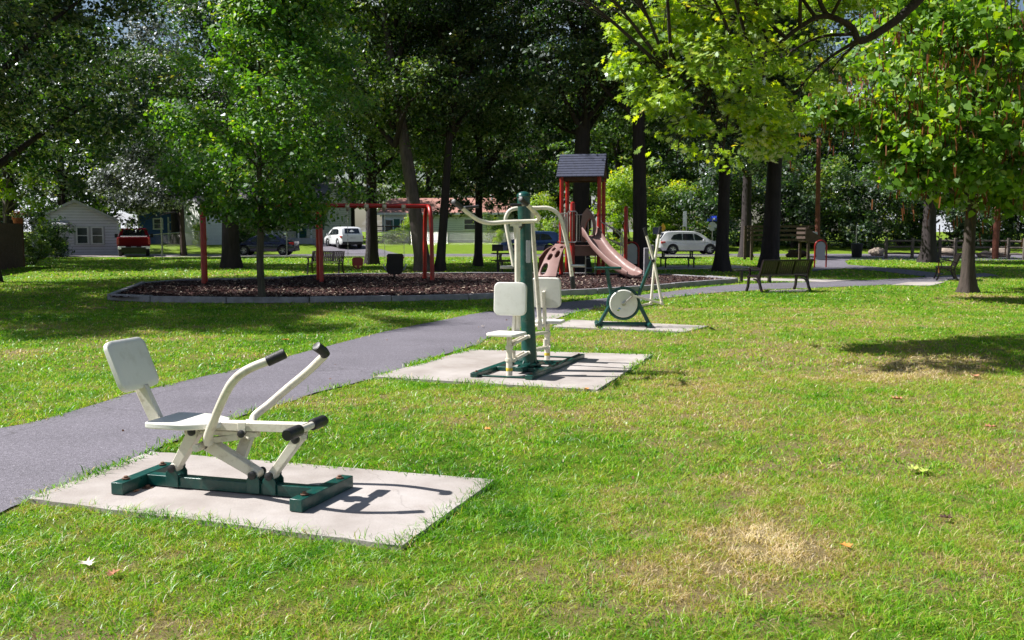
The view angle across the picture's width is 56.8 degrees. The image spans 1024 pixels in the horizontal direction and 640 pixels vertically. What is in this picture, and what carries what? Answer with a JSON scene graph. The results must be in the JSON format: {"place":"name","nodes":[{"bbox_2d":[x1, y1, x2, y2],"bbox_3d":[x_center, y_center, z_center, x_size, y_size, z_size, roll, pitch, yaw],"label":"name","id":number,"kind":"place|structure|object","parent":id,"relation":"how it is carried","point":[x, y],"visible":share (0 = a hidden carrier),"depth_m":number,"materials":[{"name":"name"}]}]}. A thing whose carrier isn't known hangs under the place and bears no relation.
{"place":"outdoors","nodes":[
{"label":"outdoors","id":0,"kind":"place"},
{"bbox_2d":[58,254,193,256],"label":"truck driveway","id":1,"kind":"structure","parent":0,"point":[144,255],"depth_m":64.94,"materials":[{"name":"concrete"}]},
{"bbox_2d":[115,228,152,255],"bbox_3d":[-25.686,-5.307,64.379,2.480,1.846,6.500,-2,6,-21],"label":"pickup truck","id":2,"kind":"object","parent":1,"relation":"on","point":[129,240],"visible":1,"depth_m":62.33,"materials":[{"name":"red metal"}]},
{"bbox_2d":[170,256,509,256],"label":"sidewalk","id":3,"kind":"structure","parent":0,"point":[331,256],"depth_m":62.48,"materials":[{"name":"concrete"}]},
{"bbox_2d":[312,243,398,253],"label":"driveway","id":4,"kind":"structure","parent":0,"point":[351,249],"depth_m":74.05,"materials":[{"name":"concrete"}]},
{"bbox_2d":[324,226,363,247],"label":"parked suv","id":5,"kind":"object","parent":4,"relation":"on","point":[338,237],"visible":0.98,"depth_m":74.58,"materials":[{"name":"white metal"}]},
{"bbox_2d":[0,273,998,511],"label":"path","id":6,"kind":"structure","parent":0,"point":[48,453],"depth_m":9.51,"materials":[{"name":"asphalt"}]},
{"bbox_2d":[933,253,961,280],"bbox_3d":[14.899,-1.820,32.430,0.773,0.900,1.660,2,6,21],"label":"park bench","id":7,"kind":"object","parent":6,"relation":"on","point":[956,259],"visible":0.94,"depth_m":31.78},
{"bbox_2d":[0,232,1023,639],"bbox_3d":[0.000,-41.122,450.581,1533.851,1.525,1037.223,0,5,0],"label":"ground","id":8,"kind":"structure","parent":0,"point":[464,460],"depth_m":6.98,"materials":[{"name":"plant"}]},
{"bbox_2d":[0,223,24,269],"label":"plank fence","id":9,"kind":"object","parent":8,"relation":"on","point":[12,251],"visible":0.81,"depth_m":42.64,"materials":[{"name":"brown wood"}]},
{"bbox_2d":[0,160,57,237],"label":"tree","id":10,"kind":"object","parent":8,"relation":"on","point":[9,194],"visible":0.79,"depth_m":44.77,"materials":[{"name":"green plant"}]},
{"bbox_2d":[0,156,65,222],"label":"tree","id":11,"kind":"object","parent":8,"relation":"on","point":[18,186],"visible":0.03,"depth_m":84.96,"materials":[{"name":"green plant"}]},
{"bbox_2d":[1,195,75,258],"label":"shrub","id":12,"kind":"object","parent":8,"relation":"on","point":[59,247],"visible":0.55,"depth_m":57.84,"materials":[{"name":"green plant"}]},
{"bbox_2d":[24,225,58,264],"bbox_3d":[-23.381,-3.651,46.800,2.865,2.172,2.542,-1,5,-9],"label":"shrub","id":13,"kind":"object","parent":8,"relation":"on","point":[39,252],"visible":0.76,"depth_m":46.70,"materials":[{"name":"green plant"}]},
{"bbox_2d":[12,31,133,211],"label":"tree","id":14,"kind":"object","parent":8,"relation":"on","point":[67,188],"visible":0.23,"depth_m":67.62,"materials":[{"name":"green plant"}]},
{"bbox_2d":[28,199,122,255],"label":"house","id":15,"kind":"structure","parent":8,"relation":"on","point":[94,233],"depth_m":66.43,"materials":[{"name":"white"}]},
{"bbox_2d":[76,227,89,244],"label":"window","id":16,"kind":"structure","parent":15,"relation":"in","point":[82,233],"depth_m":66.34,"materials":[{"name":"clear glass"}]},
{"bbox_2d":[91,227,103,244],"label":"window","id":17,"kind":"structure","parent":15,"relation":"in","point":[97,233],"depth_m":66.66,"materials":[{"name":"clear glass"}]},
{"bbox_2d":[0,0,155,223],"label":"oak tree","id":18,"kind":"object","parent":8,"relation":"on","point":[41,104],"visible":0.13,"depth_m":46.28,"materials":[{"name":"green plant"}]},
{"bbox_2d":[41,68,148,225],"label":"tree","id":19,"kind":"object","parent":8,"relation":"on","point":[98,205],"visible":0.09,"depth_m":81.95,"materials":[{"name":"green plant"}]},
{"bbox_2d":[0,0,210,281],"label":"oak tree","id":20,"kind":"object","parent":8,"relation":"on","point":[64,15],"visible":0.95,"depth_m":31.23,"materials":[{"name":"green plant"}]},
{"bbox_2d":[83,6,204,254],"bbox_3d":[-23.204,-12.132,60.437,7.647,16.337,9.995,0,5,0],"label":"magnolia tree","id":21,"kind":"object","parent":8,"relation":"on","point":[129,182],"visible":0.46,"depth_m":58.89,"materials":[{"name":"green plant"}]},
{"bbox_2d":[133,191,202,243],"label":"blue house","id":22,"kind":"structure","parent":8,"relation":"on","point":[152,225],"depth_m":83.57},
{"bbox_2d":[98,46,247,243],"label":"tree","id":23,"kind":"object","parent":8,"relation":"on","point":[174,224],"visible":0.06,"depth_m":81.21,"materials":[{"name":"green plant"}]},
{"bbox_2d":[184,196,221,244],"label":"white shed","id":24,"kind":"structure","parent":8,"relation":"on","point":[213,232],"depth_m":79.86,"materials":[{"name":"wood"}]},
{"bbox_2d":[90,0,357,268],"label":"oak tree","id":25,"kind":"object","parent":8,"relation":"on","point":[230,256],"visible":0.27,"depth_m":41.02,"materials":[{"name":"green plant"}]},
{"bbox_2d":[125,0,391,296],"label":"maple tree","id":26,"kind":"object","parent":8,"relation":"on","point":[271,37],"visible":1,"depth_m":21.17,"materials":[{"name":"green plant"}]},
{"bbox_2d":[28,451,493,550],"bbox_3d":[-1.608,1.122,5.972,2.689,0.100,1.398,2,6,17],"label":"concrete pad","id":27,"kind":"object","parent":8,"relation":"on","point":[378,503],"visible":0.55,"depth_m":5.74,"materials":[{"name":"concrete"}]},
{"bbox_2d":[104,337,352,511],"bbox_3d":[-1.795,0.601,5.937,1.451,0.944,0.678,2,6,19],"label":"rowing machine","id":28,"kind":"object","parent":27,"relation":"on","point":[131,364],"visible":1,"depth_m":5.89,"materials":[{"name":"green paint"}]},
{"bbox_2d":[216,181,351,243],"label":"porch house","id":29,"kind":"structure","parent":8,"relation":"on","point":[302,238],"depth_m":87.04,"materials":[{"name":"beige"}]},
{"bbox_2d":[236,75,348,196],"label":"tree","id":30,"kind":"object","parent":8,"relation":"on","point":[286,180],"visible":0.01,"depth_m":88.55,"materials":[{"name":"green plant"}]},
{"bbox_2d":[306,251,344,273],"bbox_3d":[-7.259,-2.239,36.921,1.310,0.900,0.773,1,5,8],"label":"park bench","id":31,"kind":"object","parent":8,"relation":"on","point":[334,257],"visible":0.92,"depth_m":37.09,"materials":[{"name":"wood"}]},
{"bbox_2d":[307,87,392,226],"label":"tree","id":32,"kind":"object","parent":8,"relation":"on","point":[352,175],"visible":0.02,"depth_m":99.84,"materials":[{"name":"green plant"}]},
{"bbox_2d":[263,0,485,264],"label":"oak tree","id":33,"kind":"object","parent":8,"relation":"on","point":[371,257],"visible":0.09,"depth_m":47.59,"materials":[{"name":"green plant"}]},
{"bbox_2d":[378,228,407,244],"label":"shrub","id":34,"kind":"object","parent":8,"relation":"on","point":[387,237],"visible":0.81,"depth_m":81.40,"materials":[{"name":"green plant"}]},
{"bbox_2d":[270,0,525,271],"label":"oak tree","id":35,"kind":"object","parent":8,"relation":"on","point":[384,85],"visible":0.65,"depth_m":38.73,"materials":[{"name":"green plant"}]},
{"bbox_2d":[358,129,442,216],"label":"tree","id":36,"kind":"object","parent":8,"relation":"on","point":[418,181],"visible":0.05,"depth_m":113.75,"materials":[{"name":"green plant"}]},
{"bbox_2d":[109,273,729,298],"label":"mulch","id":37,"kind":"object","parent":8,"relation":"on","point":[418,285],"visible":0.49,"depth_m":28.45,"materials":[{"name":"wood"}]},
{"bbox_2d":[200,202,433,283],"bbox_3d":[-6.054,-2.419,29.792,7.090,2.492,1.482,-2,6,-16],"label":"swing set","id":38,"kind":"object","parent":37,"relation":"on","point":[319,252],"visible":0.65,"depth_m":30.12,"materials":[{"name":"red paint"}]},
{"bbox_2d":[345,204,368,268],"bbox_3d":[-4.909,-2.651,30.046,0.750,2.040,0.224,-1,6,-16],"label":"toddler swing","id":39,"kind":"object","parent":38,"relation":"hanging from","point":[357,263],"visible":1,"depth_m":30.01,"materials":[{"name":"metal"}]},
{"bbox_2d":[382,204,406,277],"bbox_3d":[-3.793,-2.537,30.440,0.770,2.340,0.570,-1,6,-16],"label":"adaptive swing","id":40,"kind":"object","parent":38,"relation":"hanging from","point":[394,265],"visible":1,"depth_m":30.32,"materials":[{"name":"metal"}]},
{"bbox_2d":[538,154,642,277],"bbox_3d":[2.842,-3.719,33.354,3.954,4.412,4.913,0,5,0],"label":"play structure","id":41,"kind":"object","parent":37,"relation":"on","point":[576,168],"visible":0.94,"depth_m":33.82,"materials":[{"name":"red paint"}]},
{"bbox_2d":[107,272,737,302],"bbox_3d":[-1.908,-1.082,28.510,18.444,0.178,13.305,0,5,0],"label":"playground border","id":42,"kind":"object","parent":8,"relation":"on","point":[313,299],"visible":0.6,"depth_m":22.70,"materials":[{"name":"concrete"}]},
{"bbox_2d":[376,77,470,203],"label":"tree","id":43,"kind":"object","parent":8,"relation":"on","point":[426,191],"visible":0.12,"depth_m":101.44,"materials":[{"name":"green plant"}]},
{"bbox_2d":[378,231,513,245],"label":"chain link fence","id":44,"kind":"object","parent":8,"relation":"on","point":[487,236],"visible":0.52,"depth_m":79.42,"materials":[{"name":"metal"}]},
{"bbox_2d":[377,198,517,242],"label":"ranch house","id":45,"kind":"structure","parent":8,"relation":"on","point":[394,219],"depth_m":88.66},
{"bbox_2d":[358,0,574,271],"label":"oak tree","id":46,"kind":"object","parent":8,"relation":"on","point":[472,103],"visible":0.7,"depth_m":38.31,"materials":[{"name":"green plant"}]},
{"bbox_2d":[370,0,574,265],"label":"oak tree","id":47,"kind":"object","parent":8,"relation":"on","point":[485,178],"visible":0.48,"depth_m":43.87,"materials":[{"name":"green plant"}]},
{"bbox_2d":[472,212,508,242],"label":"shrub","id":48,"kind":"object","parent":8,"relation":"on","point":[494,230],"visible":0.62,"depth_m":86.25,"materials":[{"name":"green plant"}]},
{"bbox_2d":[0,366,1023,479],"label":"grass","id":49,"kind":"structure","parent":8,"relation":"on","point":[431,393],"depth_m":8.32,"materials":[{"name":"plant"}]},
{"bbox_2d":[0,306,1023,372],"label":"grass","id":50,"kind":"structure","parent":8,"relation":"on","point":[339,316],"depth_m":15.05,"materials":[{"name":"plant"}]},
{"bbox_2d":[0,275,1023,309],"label":"grass","id":51,"kind":"structure","parent":8,"relation":"on","point":[409,306],"depth_m":23.45,"materials":[{"name":"plant"}]},
{"bbox_2d":[1,256,1023,277],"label":"grass","id":52,"kind":"structure","parent":8,"relation":"on","point":[248,260],"depth_m":44.06,"materials":[{"name":"plant"}]},
{"bbox_2d":[11,270,1013,638],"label":"leaf litter","id":53,"kind":"object","parent":8,"relation":"on","point":[509,414],"visible":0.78,"depth_m":15.57,"materials":[{"name":"plant"}]},
{"bbox_2d":[373,349,652,391],"bbox_3d":[0.164,0.597,11.608,2.608,0.100,2.992,2,6,20],"label":"concrete pad","id":54,"kind":"object","parent":8,"relation":"on","point":[592,369],"visible":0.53,"depth_m":11.12,"materials":[{"name":"concrete"}]},
{"bbox_2d":[451,191,584,379],"bbox_3d":[0.272,-0.449,11.068,0.997,2.090,2.473,2,6,22],"label":"strength station","id":55,"kind":"object","parent":54,"relation":"on","point":[522,296],"visible":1,"depth_m":10.99,"materials":[{"name":"green paint"}]},
{"bbox_2d":[462,67,575,219],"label":"tree","id":56,"kind":"object","parent":8,"relation":"on","point":[544,152],"visible":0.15,"depth_m":90.10,"materials":[{"name":"green plant"}]},
{"bbox_2d":[530,190,559,233],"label":"shrub","id":57,"kind":"object","parent":8,"relation":"on","point":[545,225],"visible":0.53,"depth_m":79.39,"materials":[{"name":"green plant"}]},
{"bbox_2d":[513,46,614,234],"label":"tree","id":58,"kind":"object","parent":8,"relation":"on","point":[557,199],"visible":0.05,"depth_m":97.33,"materials":[{"name":"green plant"}]},
{"bbox_2d":[547,91,622,232],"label":"tree","id":59,"kind":"object","parent":8,"relation":"on","point":[590,207],"visible":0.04,"depth_m":110.60,"materials":[{"name":"green plant"}]},
{"bbox_2d":[459,0,719,271],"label":"oak tree","id":60,"kind":"object","parent":8,"relation":"on","point":[583,121],"visible":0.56,"depth_m":37.45,"materials":[{"name":"green plant"}]},
{"bbox_2d":[540,66,672,239],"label":"tree","id":61,"kind":"object","parent":8,"relation":"on","point":[617,151],"visible":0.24,"depth_m":84.10,"materials":[{"name":"green plant"}]},
{"bbox_2d":[497,0,749,270],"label":"oak tree","id":62,"kind":"object","parent":8,"relation":"on","point":[637,139],"visible":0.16,"depth_m":37.69,"materials":[{"name":"green plant"}]},
{"bbox_2d":[552,319,707,332],"bbox_3d":[1.967,0.149,16.415,2.581,0.100,1.342,3,6,26],"label":"concrete pad","id":63,"kind":"object","parent":8,"relation":"on","point":[585,324],"visible":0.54,"depth_m":16.27,"materials":[{"name":"concrete"}]},
{"bbox_2d":[594,226,663,327],"bbox_3d":[1.989,-0.741,16.178,1.161,1.712,0.540,0,5,4],"label":"exercise bike","id":64,"kind":"object","parent":63,"relation":"on","point":[623,303],"visible":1,"depth_m":16.17,"materials":[{"name":"green paint"}]},
{"bbox_2d":[589,165,677,246],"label":"shrub","id":65,"kind":"object","parent":8,"relation":"on","point":[621,185],"visible":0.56,"depth_m":74.65,"materials":[{"name":"green plant"}]},
{"bbox_2d":[627,241,639,266],"bbox_3d":[4.755,-2.470,37.675,0.625,1.322,0.068,0,5,0],"label":"arched sign","id":66,"kind":"object","parent":8,"relation":"on","point":[632,253],"visible":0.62,"depth_m":37.64,"materials":[{"name":"metal"}]},
{"bbox_2d":[570,101,705,218],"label":"tree","id":67,"kind":"object","parent":8,"relation":"on","point":[665,151],"visible":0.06,"depth_m":89.46,"materials":[{"name":"green plant"}]},
{"bbox_2d":[639,245,653,277],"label":"panel posts","id":68,"kind":"object","parent":8,"relation":"on","point":[646,258],"visible":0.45,"depth_m":31.72,"materials":[{"name":"grey metal"}]},
{"bbox_2d":[611,177,694,244],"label":"shrub","id":69,"kind":"object","parent":8,"relation":"on","point":[666,193],"visible":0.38,"depth_m":76.22,"materials":[{"name":"green plant"}]},
{"bbox_2d":[650,178,705,241],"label":"shrub","id":70,"kind":"object","parent":8,"relation":"on","point":[672,186],"visible":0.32,"depth_m":78.57,"materials":[{"name":"green plant"}]},
{"bbox_2d":[657,265,749,269],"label":"concrete slab","id":71,"kind":"structure","parent":8,"relation":"on","point":[669,267],"depth_m":43.29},
{"bbox_2d":[657,250,701,267],"bbox_3d":[7.617,-2.813,43.688,2.000,0.770,1.650,0,5,-2],"label":"picnic table","id":72,"kind":"object","parent":71,"relation":"on","point":[688,258],"visible":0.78,"depth_m":43.31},
{"bbox_2d":[671,158,758,245],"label":"shrub","id":73,"kind":"object","parent":8,"relation":"on","point":[705,212],"visible":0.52,"depth_m":74.11,"materials":[{"name":"green plant"}]},
{"bbox_2d":[646,98,797,239],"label":"tree","id":74,"kind":"object","parent":8,"relation":"on","point":[686,175],"visible":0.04,"depth_m":82.93,"materials":[{"name":"green plant"}]},
{"bbox_2d":[623,0,845,271],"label":"oak tree","id":75,"kind":"object","parent":8,"relation":"on","point":[721,262],"visible":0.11,"depth_m":38.27,"materials":[{"name":"green plant"}]},
{"bbox_2d":[701,168,781,246],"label":"shrub","id":76,"kind":"object","parent":8,"relation":"on","point":[737,212],"visible":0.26,"depth_m":76.23,"materials":[{"name":"green plant"}]},
{"bbox_2d":[661,6,836,257],"bbox_3d":[14.509,-13.279,60.557,12.370,18.699,11.551,-3,6,-28],"label":"oak tree","id":77,"kind":"object","parent":8,"relation":"on","point":[748,172],"visible":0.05,"depth_m":60.66,"materials":[{"name":"green plant"}]},
{"bbox_2d":[733,178,793,244],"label":"shrub","id":78,"kind":"object","parent":8,"relation":"on","point":[762,211],"visible":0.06,"depth_m":79.51,"materials":[{"name":"green plant"}]},
{"bbox_2d":[661,0,887,268],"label":"oak tree","id":79,"kind":"object","parent":8,"relation":"on","point":[770,247],"visible":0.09,"depth_m":40.97,"materials":[{"name":"green plant"}]},
{"bbox_2d":[743,225,824,259],"bbox_3d":[15.845,-4.541,55.619,4.436,2.015,1.800,0,5,0],"label":"slatted shelter","id":80,"kind":"object","parent":8,"relation":"on","point":[807,234],"visible":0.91,"depth_m":54.75,"materials":[{"name":"brown wood"}]},
{"bbox_2d":[765,289,807,292],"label":"concrete slab","id":81,"kind":"structure","parent":8,"relation":"on","point":[798,290],"depth_m":26.30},
{"bbox_2d":[745,259,813,292],"bbox_3d":[7.391,-1.236,26.166,1.728,0.900,0.773,-2,6,-24],"label":"park bench","id":82,"kind":"object","parent":81,"relation":"on","point":[799,271],"visible":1,"depth_m":25.94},
{"bbox_2d":[568,0,1009,174],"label":"overhanging oak","id":83,"kind":"object","parent":8,"relation":"on","point":[660,30],"visible":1,"depth_m":13.38,"materials":[{"name":"green plant"}]},
{"bbox_2d":[738,278,854,281],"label":"concrete slab","id":84,"kind":"structure","parent":8,"relation":"on","point":[802,280],"depth_m":32.01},
{"bbox_2d":[752,159,841,247],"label":"shrub","id":85,"kind":"object","parent":8,"relation":"on","point":[796,215],"visible":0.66,"depth_m":74.78,"materials":[{"name":"green plant"}]},
{"bbox_2d":[731,56,863,209],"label":"tree","id":86,"kind":"object","parent":8,"relation":"on","point":[801,159],"visible":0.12,"depth_m":80.63,"materials":[{"name":"green plant"}]},
{"bbox_2d":[754,58,874,241],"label":"tree","id":87,"kind":"object","parent":8,"relation":"on","point":[837,145],"visible":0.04,"depth_m":89.42,"materials":[{"name":"green plant"}]},
{"bbox_2d":[814,135,820,258],"bbox_3d":[18.442,-7.469,57.392,0.820,7.522,0.360,-5,8,-45],"label":"utility pole","id":88,"kind":"object","parent":8,"relation":"on","point":[818,180],"visible":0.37,"depth_m":57.38,"materials":[{"name":"red wood"}]},
{"bbox_2d":[814,240,826,266],"bbox_3d":[14.249,-3.040,43.739,0.605,1.332,0.068,0,5,0],"label":"arched sign","id":89,"kind":"object","parent":8,"relation":"on","point":[819,249],"visible":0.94,"depth_m":43.71,"materials":[{"name":"metal"}]},
{"bbox_2d":[781,154,872,245],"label":"shrub","id":90,"kind":"object","parent":8,"relation":"on","point":[834,185],"visible":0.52,"depth_m":76.02,"materials":[{"name":"green plant"}]},
{"bbox_2d":[823,174,883,244],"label":"shrub","id":91,"kind":"object","parent":8,"relation":"on","point":[855,193],"visible":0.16,"depth_m":78.64,"materials":[{"name":"green plant"}]},
{"bbox_2d":[823,82,916,243],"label":"tree","id":92,"kind":"object","parent":8,"relation":"on","point":[842,150],"visible":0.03,"depth_m":82.70,"materials":[{"name":"green plant"}]},
{"bbox_2d":[829,163,921,247],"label":"shrub","id":93,"kind":"object","parent":8,"relation":"on","point":[866,215],"visible":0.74,"depth_m":74.43,"materials":[{"name":"green plant"}]},
{"bbox_2d":[852,162,939,245],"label":"shrub","id":94,"kind":"object","parent":8,"relation":"on","point":[899,227],"visible":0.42,"depth_m":76.68,"materials":[{"name":"green plant"}]},
{"bbox_2d":[786,0,1023,292],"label":"catalpa tree","id":95,"kind":"object","parent":8,"relation":"on","point":[941,131],"visible":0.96,"depth_m":21.54,"materials":[{"name":"green plant"}]},
{"bbox_2d":[810,255,1021,259],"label":"parking lot","id":96,"kind":"structure","parent":8,"relation":"on","point":[915,256],"depth_m":60.28,"materials":[{"name":"asphalt"}]},
{"bbox_2d":[884,238,1023,259],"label":"split rail fence","id":97,"kind":"object","parent":96,"relation":"on","point":[954,247],"visible":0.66,"depth_m":57.15,"materials":[{"name":"brown wood"}]},
{"bbox_2d":[991,208,999,258],"bbox_3d":[29.017,-6.885,56.605,0.380,6.500,0.380,0,5,0],"label":"wooden post","id":98,"kind":"object","parent":96,"relation":"on","point":[995,240],"visible":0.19,"depth_m":56.66,"materials":[{"name":"red wood"}]},
{"bbox_2d":[836,0,1019,262],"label":"oak tree","id":99,"kind":"object","parent":8,"relation":"on","point":[928,253],"visible":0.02,"depth_m":50.69,"materials":[{"name":"green plant"}]},
{"bbox_2d":[907,188,1001,248],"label":"shrub","id":100,"kind":"object","parent":8,"relation":"on","point":[959,229],"visible":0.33,"depth_m":74.30,"materials":[{"name":"green plant"}]},
{"bbox_2d":[936,198,1022,245],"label":"shrub","id":101,"kind":"object","parent":8,"relation":"on","point":[1003,236],"visible":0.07,"depth_m":76.80,"materials":[{"name":"green plant"}]},
{"bbox_2d":[987,210,1023,244],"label":"shrub","id":102,"kind":"object","parent":8,"relation":"on","point":[1018,225],"visible":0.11,"depth_m":77.88,"materials":[{"name":"green plant"}]},
{"bbox_2d":[52,254,975,255],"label":"road","id":103,"kind":"structure","parent":0,"point":[496,254],"depth_m":68.45,"materials":[{"name":"asphalt"}]},
{"bbox_2d":[177,153,185,255],"bbox_3d":[-22.474,-8.133,64.190,2.200,7.581,0.340,0,5,0],"label":"utility pole","id":104,"kind":"object","parent":103,"relation":"on","point":[182,236],"visible":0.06,"depth_m":64.28,"materials":[{"name":"brown wood"}]},
{"bbox_2d":[240,234,299,254],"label":"parked sedan","id":105,"kind":"object","parent":103,"relation":"on","point":[249,246],"visible":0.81,"depth_m":65.74,"materials":[{"name":"blue metal"}]},
{"bbox_2d":[499,231,558,252],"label":"parked suv","id":106,"kind":"object","parent":103,"relation":"on","point":[545,240],"visible":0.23,"depth_m":68.90,"materials":[{"name":"blue metal"}]},
{"bbox_2d":[655,231,715,254],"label":"parked suv","id":107,"kind":"object","parent":103,"relation":"on","point":[682,240],"visible":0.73,"depth_m":68.04,"materials":[{"name":"silver metal"}]},
{"bbox_2d":[5,0,1023,231],"label":"sky","id":108,"kind":"structure","parent":0,"point":[360,215],"materials":[{"name":"white"}]},
{"bbox_2d":[810,257,943,276],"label":"side path","id":109,"kind":"structure","parent":0,"point":[836,262],"depth_m":43.40,"materials":[{"name":"concrete"}]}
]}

